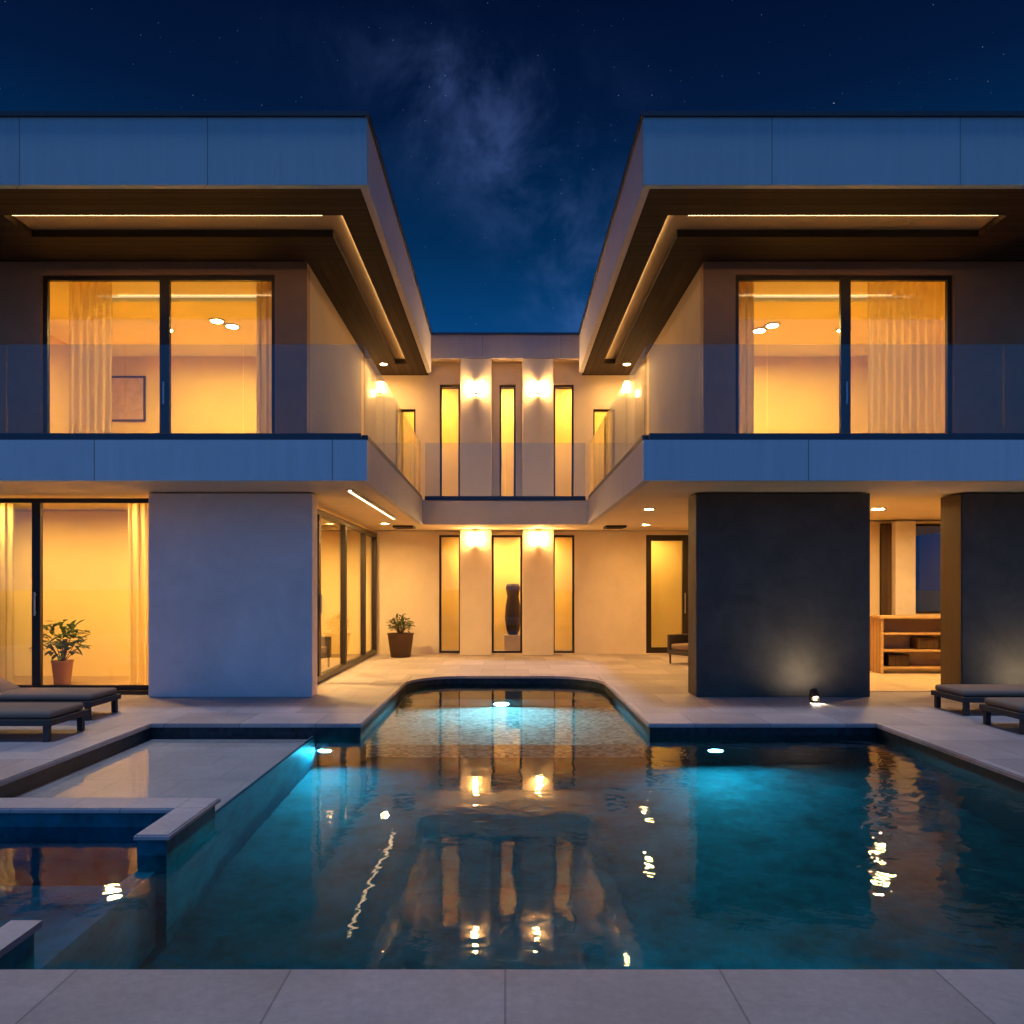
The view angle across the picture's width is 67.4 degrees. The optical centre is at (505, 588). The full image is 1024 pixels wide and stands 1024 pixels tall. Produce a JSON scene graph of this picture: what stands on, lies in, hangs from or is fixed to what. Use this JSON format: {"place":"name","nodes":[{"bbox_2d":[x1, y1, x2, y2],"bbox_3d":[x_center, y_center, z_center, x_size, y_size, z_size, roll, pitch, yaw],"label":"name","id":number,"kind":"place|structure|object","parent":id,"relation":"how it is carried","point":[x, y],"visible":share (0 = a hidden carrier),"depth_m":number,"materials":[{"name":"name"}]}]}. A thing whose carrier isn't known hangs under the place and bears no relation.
{"place":"outdoors","nodes":[
{"label":"outdoors","id":0,"kind":"place"},
{"bbox_2d":[406,676,466,684],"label":"terrace","id":1,"kind":"structure","parent":0,"point":[412,679],"depth_m":13.91,"materials":[{"name":"stone"}]},
{"bbox_2d":[0,649,1023,1023],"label":"terrace","id":2,"kind":"structure","parent":0,"point":[648,689],"depth_m":3.16,"materials":[{"name":"stone"}]},
{"bbox_2d":[0,702,88,741],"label":"sun lounger","id":3,"kind":"object","parent":2,"relation":"on","point":[46,715],"visible":1,"depth_m":8.14,"materials":[{"name":"fabric"}]},
{"bbox_2d":[0,677,120,720],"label":"sun lounger","id":4,"kind":"object","parent":2,"relation":"on","point":[88,698],"visible":0.93,"depth_m":9.46,"materials":[{"name":"fabric"}]},
{"bbox_2d":[387,613,413,657],"bbox_3d":[-2.453,1.078,18.000,0.731,1.036,0.691,0,0,0],"label":"potted plant","id":5,"kind":"object","parent":2,"relation":"on","point":[400,640],"visible":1,"depth_m":17.80,"materials":[{"name":"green plant"}]},
{"bbox_2d":[404,678,465,690],"bbox_3d":[-1.220,2.594,13.620,1.000,1.893,1.000,0,0,0],"label":"pool basin","id":6,"kind":"object","parent":2,"relation":"in","point":[435,682],"visible":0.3,"depth_m":13.96,"materials":[{"name":"tile"}]},
{"bbox_2d":[0,111,1023,696],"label":"villa","id":7,"kind":"object","parent":2,"relation":"on","point":[772,555],"visible":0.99,"depth_m":11.95,"materials":[{"name":"white paint"}]},
{"bbox_2d":[0,503,13,683],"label":"curtain","id":8,"kind":"object","parent":7,"relation":"hanging from","point":[6,591],"visible":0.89,"depth_m":12.11,"materials":[{"name":"beige fabric"}]},
{"bbox_2d":[29,619,91,684],"bbox_3d":[-7.346,1.042,12.746,0.924,1.083,0.961,0,0,0],"label":"potted plant","id":9,"kind":"object","parent":7,"relation":"on","point":[62,667],"visible":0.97,"depth_m":12.68,"materials":[{"name":"green plant"}]},
{"bbox_2d":[0,498,148,689],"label":"window","id":10,"kind":"structure","parent":7,"relation":"in","point":[37,503],"depth_m":11.70,"materials":[{"name":"brown metal"}]},
{"bbox_2d":[69,282,111,432],"bbox_3d":[-6.915,-3.490,12.819,0.730,3.260,0.102,0,0,0],"label":"curtain","id":11,"kind":"object","parent":7,"relation":"hanging from","point":[90,357],"visible":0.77,"depth_m":12.82,"materials":[{"name":"beige fabric"}]},
{"bbox_2d":[112,376,145,421],"bbox_3d":[-8.350,-4.200,16.975,0.800,1.000,0.040,0,0,0],"label":"framed picture","id":12,"kind":"object","parent":7,"relation":"attached to","point":[128,398],"visible":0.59,"depth_m":16.97,"materials":[{"name":"paper"}]},
{"bbox_2d":[128,503,148,684],"bbox_3d":[-5.625,0.095,12.100,0.650,2.950,0.104,0,0,0],"label":"curtain","id":13,"kind":"object","parent":7,"relation":"hanging from","point":[138,553],"visible":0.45,"depth_m":12.09,"materials":[{"name":"beige fabric"}]},
{"bbox_2d":[43,276,274,432],"bbox_3d":[-5.610,-3.470,12.477,3.780,3.220,0.125,0,0,0],"label":"window","id":14,"kind":"structure","parent":7,"relation":"in","point":[165,281],"depth_m":12.46,"materials":[{"name":"brown metal"}]},
{"bbox_2d":[209,318,224,323],"bbox_3d":[-5.520,-5.127,14.700,0.290,0.024,0.290,0,0,0],"label":"recessed downlight","id":15,"kind":"object","parent":7,"relation":"attached to","point":[216,320],"visible":1,"depth_m":14.69,"materials":[{"name":"metal"}]},
{"bbox_2d":[224,323,239,328],"bbox_3d":[-5.330,-5.127,15.000,0.290,0.024,0.290,0,0,0],"label":"recessed downlight","id":16,"kind":"object","parent":7,"relation":"attached to","point":[231,326],"visible":1,"depth_m":14.98,"materials":[{"name":"metal"}]},
{"bbox_2d":[256,282,271,432],"bbox_3d":[-3.825,-3.490,12.821,0.650,3.260,0.108,0,0,0],"label":"curtain","id":17,"kind":"object","parent":7,"relation":"hanging from","point":[264,351],"visible":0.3,"depth_m":12.82,"materials":[{"name":"fabric"}]},
{"bbox_2d":[321,636,330,667],"bbox_3d":[-3.964,1.128,15.305,0.670,0.920,0.800,0,0,20],"label":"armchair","id":18,"kind":"object","parent":7,"relation":"on","point":[325,646],"visible":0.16,"depth_m":15.50,"materials":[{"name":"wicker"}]},
{"bbox_2d":[317,508,376,682],"bbox_3d":[-3.185,0.115,15.230,0.150,2.930,7.100,0,0,0],"label":"window","id":19,"kind":"structure","parent":7,"relation":"in","point":[344,664],"depth_m":15.13,"materials":[{"name":"brown metal"}]},
{"bbox_2d":[347,489,396,519],"bbox_3d":[-2.220,-1.407,13.200,0.090,0.043,4.440,0,0,0],"label":"linear lamp","id":20,"kind":"object","parent":7,"relation":"attached to","point":[359,496],"visible":1,"depth_m":12.51,"materials":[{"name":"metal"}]},
{"bbox_2d":[371,389,374,397],"bbox_3d":[-3.149,-4.650,18.300,0.103,0.180,0.086,0,0,0],"label":"wall lamp","id":21,"kind":"object","parent":7,"relation":"attached to","point":[373,393],"visible":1,"depth_m":18.27,"materials":[{"name":"white glass"}]},
{"bbox_2d":[379,362,387,365],"bbox_3d":[-2.850,-5.268,18.000,0.210,0.024,0.210,0,0,0],"label":"recessed downlight","id":22,"kind":"object","parent":7,"relation":"attached to","point":[383,363],"visible":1,"depth_m":17.98,"materials":[{"name":"metal"}]},
{"bbox_2d":[393,525,415,528],"bbox_3d":[-2.300,-1.403,17.500,0.460,0.050,0.460,0,0,0],"label":"ceiling vent","id":23,"kind":"object","parent":7,"relation":"attached to","point":[404,527],"visible":1,"depth_m":17.27,"materials":[{"name":"brown metal"}]},
{"bbox_2d":[396,410,414,467],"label":"window","id":24,"kind":"structure","parent":7,"relation":"in","point":[397,411],"depth_m":19.08,"materials":[{"name":"glass"}]},
{"bbox_2d":[439,535,459,652],"bbox_3d":[-1.355,0.130,18.920,0.530,2.900,0.080,0,0,0],"label":"window","id":25,"kind":"structure","parent":7,"relation":"in","point":[440,536],"depth_m":18.88,"materials":[{"name":"brown metal"}]},
{"bbox_2d":[440,385,459,495],"bbox_3d":[-1.370,-3.460,19.120,0.500,3.200,0.080,0,0,0],"label":"window","id":26,"kind":"structure","parent":7,"relation":"in","point":[441,386],"depth_m":19.08,"materials":[{"name":"glass"}]},
{"bbox_2d":[472,532,477,544],"bbox_3d":[-0.710,-1.200,18.364,0.143,0.300,0.172,0,0,0],"label":"wall lamp","id":27,"kind":"object","parent":7,"relation":"attached to","point":[475,538],"visible":1,"depth_m":18.29,"materials":[{"name":"white glass"}]},
{"bbox_2d":[473,381,478,394],"bbox_3d":[-0.710,-4.850,18.534,0.143,0.300,0.172,0,0,0],"label":"wall lamp","id":28,"kind":"object","parent":7,"relation":"attached to","point":[475,387],"visible":1,"depth_m":18.46,"materials":[{"name":"white metal"}]},
{"bbox_2d":[492,535,521,652],"bbox_3d":[0.045,0.130,18.920,0.750,2.900,0.080,0,0,0],"label":"window","id":29,"kind":"structure","parent":7,"relation":"in","point":[493,536],"depth_m":18.88,"materials":[{"name":"brown metal"}]},
{"bbox_2d":[500,385,515,495],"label":"window","id":30,"kind":"structure","parent":7,"relation":"in","point":[501,386],"depth_m":19.08,"materials":[{"name":"glass"}]},
{"bbox_2d":[535,381,540,394],"bbox_3d":[0.795,-4.850,18.534,0.143,0.300,0.172,0,0,0],"label":"wall lamp","id":31,"kind":"object","parent":7,"relation":"attached to","point":[538,387],"visible":1,"depth_m":18.47,"materials":[{"name":"white metal"}]},
{"bbox_2d":[535,532,540,544],"bbox_3d":[0.795,-1.200,18.364,0.143,0.300,0.172,0,0,0],"label":"wall lamp","id":32,"kind":"object","parent":7,"relation":"attached to","point":[538,538],"visible":1,"depth_m":18.29,"materials":[{"name":"white metal"}]},
{"bbox_2d":[554,535,573,652],"bbox_3d":[1.435,0.130,18.920,0.530,2.900,0.080,0,0,0],"label":"window","id":33,"kind":"structure","parent":7,"relation":"in","point":[572,536],"depth_m":18.88,"materials":[{"name":"brown metal"}]},
{"bbox_2d":[554,385,573,495],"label":"window","id":34,"kind":"structure","parent":7,"relation":"in","point":[555,386],"depth_m":19.08,"materials":[{"name":"glass"}]},
{"bbox_2d":[593,410,614,468],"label":"window","id":35,"kind":"structure","parent":7,"relation":"in","point":[613,411],"depth_m":19.08,"materials":[{"name":"glass"}]},
{"bbox_2d":[604,525,626,528],"bbox_3d":[2.500,-1.403,17.500,0.460,0.050,0.460,0,0,0],"label":"ceiling vent","id":36,"kind":"object","parent":7,"relation":"attached to","point":[615,526],"visible":1,"depth_m":17.27,"materials":[{"name":"brown metal"}]},
{"bbox_2d":[622,362,630,365],"bbox_3d":[2.850,-5.268,18.000,0.210,0.024,0.210,0,0,0],"label":"recessed downlight","id":37,"kind":"object","parent":7,"relation":"attached to","point":[626,363],"visible":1,"depth_m":17.99,"materials":[{"name":"metal"}]},
{"bbox_2d":[635,389,639,397],"bbox_3d":[3.149,-4.650,18.300,0.103,0.180,0.086,0,0,0],"label":"wall lamp","id":38,"kind":"object","parent":7,"relation":"attached to","point":[637,393],"visible":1,"depth_m":18.27,"materials":[{"name":"white metal"}]},
{"bbox_2d":[646,535,687,652],"bbox_3d":[3.975,0.130,18.897,1.050,2.900,0.165,0,0,0],"label":"glass door","id":39,"kind":"structure","parent":7,"relation":"in","point":[684,538],"depth_m":18.86,"materials":[{"name":"brown metal"}]},
{"bbox_2d":[739,282,753,432],"bbox_3d":[3.825,-3.490,12.818,0.650,3.260,0.104,0,0,0],"label":"curtain","id":40,"kind":"object","parent":7,"relation":"hanging from","point":[746,357],"visible":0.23,"depth_m":12.81,"materials":[{"name":"fabric"}]},
{"bbox_2d":[754,328,766,333],"bbox_3d":[5.050,-5.127,15.250,0.290,0.024,0.290,0,0,0],"label":"recessed downlight","id":41,"kind":"object","parent":7,"relation":"attached to","point":[759,330],"visible":0.87,"depth_m":15.25,"materials":[{"name":"metal"}]},
{"bbox_2d":[764,322,779,328],"bbox_3d":[5.200,-5.127,14.950,0.290,0.024,0.290,0,0,0],"label":"recessed downlight","id":42,"kind":"object","parent":7,"relation":"attached to","point":[772,325],"visible":1,"depth_m":14.96,"materials":[{"name":"metal"}]},
{"bbox_2d":[736,276,951,432],"bbox_3d":[5.485,-3.470,12.477,3.530,3.220,0.125,0,0,0],"label":"window","id":43,"kind":"structure","parent":7,"relation":"in","point":[844,281],"depth_m":12.46,"materials":[{"name":"brown metal"}]},
{"bbox_2d":[870,507,886,509],"bbox_3d":[6.600,-1.416,13.600,0.290,0.024,0.290,0,0,0],"label":"recessed downlight","id":44,"kind":"object","parent":7,"relation":"attached to","point":[880,508],"visible":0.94,"depth_m":13.50,"materials":[{"name":"metal"}]},
{"bbox_2d":[880,523,891,614],"bbox_3d":[7.910,0.115,15.964,0.220,2.950,0.068,0,0,0],"label":"door","id":45,"kind":"structure","parent":7,"relation":"in","point":[885,528],"depth_m":15.93,"materials":[{"name":"brown wood"}]},
{"bbox_2d":[870,615,940,673],"bbox_3d":[7.740,1.048,14.600,1.520,1.076,0.560,0,0,0],"label":"shelf unit","id":46,"kind":"object","parent":7,"relation":"on","point":[891,633],"visible":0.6,"depth_m":14.76,"materials":[{"name":"brown wood"}]},
{"bbox_2d":[883,653,908,665],"bbox_3d":[7.400,1.348,14.580,0.400,0.220,0.320,0,0,0],"label":"basket","id":47,"kind":"object","parent":46,"relation":"on","point":[894,659],"visible":0.8,"depth_m":14.42,"materials":[{"name":"brown wicker"}]},
{"bbox_2d":[910,637,938,648],"bbox_3d":[7.950,1.028,14.580,0.400,0.220,0.320,0,0,0],"label":"basket","id":48,"kind":"object","parent":46,"relation":"on","point":[924,642],"visible":1,"depth_m":14.42,"materials":[{"name":"brown wicker"}]},
{"bbox_2d":[867,282,944,432],"bbox_3d":[6.700,-3.490,12.823,1.300,3.260,0.107,0,0,0],"label":"curtain","id":49,"kind":"object","parent":7,"relation":"hanging from","point":[906,357],"visible":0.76,"depth_m":12.82,"materials":[{"name":"beige fabric"}]},
{"bbox_2d":[916,524,940,613],"bbox_3d":[9.005,-0.420,16.100,1.090,1.880,0.080,0,0,0],"label":"window","id":50,"kind":"structure","parent":7,"relation":"in","point":[917,612],"depth_m":16.06,"materials":[{"name":"brown metal"}]},
{"bbox_2d":[504,583,519,650],"bbox_3d":[0.200,0.729,19.750,0.440,1.738,0.440,0,0,0],"label":"sculpture","id":51,"kind":"object","parent":2,"relation":"on","point":[512,622],"visible":0.88,"depth_m":19.58,"materials":[{"name":"ceramic"}]},
{"bbox_2d":[0,678,1023,797],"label":"pool basin","id":52,"kind":"object","parent":2,"relation":"in","point":[31,782],"visible":0.07,"depth_m":9.13,"materials":[{"name":"tile"}]},
{"bbox_2d":[544,678,605,689],"bbox_3d":[1.220,2.594,13.620,1.000,1.893,1.000,0,0,0],"label":"pool basin","id":53,"kind":"object","parent":2,"relation":"in","point":[574,682],"visible":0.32,"depth_m":13.96,"materials":[{"name":"tile"}]},
{"bbox_2d":[667,634,687,663],"bbox_3d":[3.963,1.140,16.308,0.670,0.920,0.800,0,0,-30],"label":"armchair","id":54,"kind":"object","parent":2,"relation":"on","point":[677,644],"visible":0.22,"depth_m":16.43,"materials":[{"name":"wood"}]},
{"bbox_2d":[809,688,819,702],"bbox_3d":[4.360,1.500,10.820,0.150,0.196,0.165,0,0,0],"label":"ground uplight","id":55,"kind":"object","parent":2,"relation":"on","point":[814,695],"visible":1,"depth_m":10.79,"materials":[{"name":"brown metal"}]},
{"bbox_2d":[931,684,1023,715],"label":"sun lounger","id":56,"kind":"object","parent":2,"relation":"on","point":[966,695],"visible":0.99,"depth_m":9.76,"materials":[{"name":"fabric"}]},
{"bbox_2d":[979,697,1023,734],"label":"sun lounger","id":57,"kind":"object","parent":2,"relation":"on","point":[1012,707],"visible":1,"depth_m":8.76,"materials":[{"name":"fabric"}]},
{"bbox_2d":[0,0,1023,589],"label":"sky","id":58,"kind":"structure","parent":0,"point":[505,130],"materials":[{"name":"blue"}]},
{"bbox_2d":[14,683,1023,968],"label":"water","id":59,"kind":"structure","parent":0,"point":[504,825],"depth_m":4.97,"materials":[{"name":"teal liquid"}]},
{"bbox_2d":[543,676,604,684],"bbox_3d":[1.200,1.623,13.600,1.000,0.044,1.000,0,0,0],"label":"pool coping","id":60,"kind":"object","parent":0,"point":[593,678],"depth_m":13.90,"materials":[{"name":"stone"}]},
{"bbox_2d":[916,590,940,610],"bbox_3d":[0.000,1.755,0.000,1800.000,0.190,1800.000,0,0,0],"label":"ground","id":61,"kind":"structure","parent":0,"point":[928,600],"depth_m":108.97,"materials":[{"name":"grey"}]},
{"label":"pool floor","id":62,"kind":"structure","parent":0,"visible":0},
{"bbox_2d":[0,934,33,968],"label":"rim wall","id":63,"kind":"structure","parent":62,"relation":"on","point":[17,955],"depth_m":3.55,"materials":[{"name":"teal tile"}]},
{"bbox_2d":[0,920,41,957],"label":"pool rim","id":64,"kind":"object","parent":63,"relation":"on","point":[14,933],"visible":1,"depth_m":3.58,"materials":[{"name":"stone"}]},
{"bbox_2d":[0,886,114,947],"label":"spa shelf","id":65,"kind":"object","parent":62,"relation":"on","point":[54,909],"depth_m":5.00,"materials":[{"name":"teal tile"}]},
{"bbox_2d":[0,806,214,885],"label":"rim wall","id":66,"kind":"structure","parent":62,"relation":"on","point":[71,849],"depth_m":5.61,"materials":[{"name":"teal tile"}]},
{"bbox_2d":[0,798,219,839],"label":"pool rim","id":67,"kind":"object","parent":66,"relation":"on","point":[180,815],"visible":1,"depth_m":5.61,"materials":[{"name":"stone"}]},
{"bbox_2d":[13,739,307,809],"bbox_3d":[-3.250,2.505,7.495,1.940,1.430,3.270,0,0,0],"label":"shallow shelf","id":68,"kind":"object","parent":62,"relation":"on","point":[223,770],"visible":0.17,"depth_m":7.52,"materials":[{"name":"stone"}]}
]}

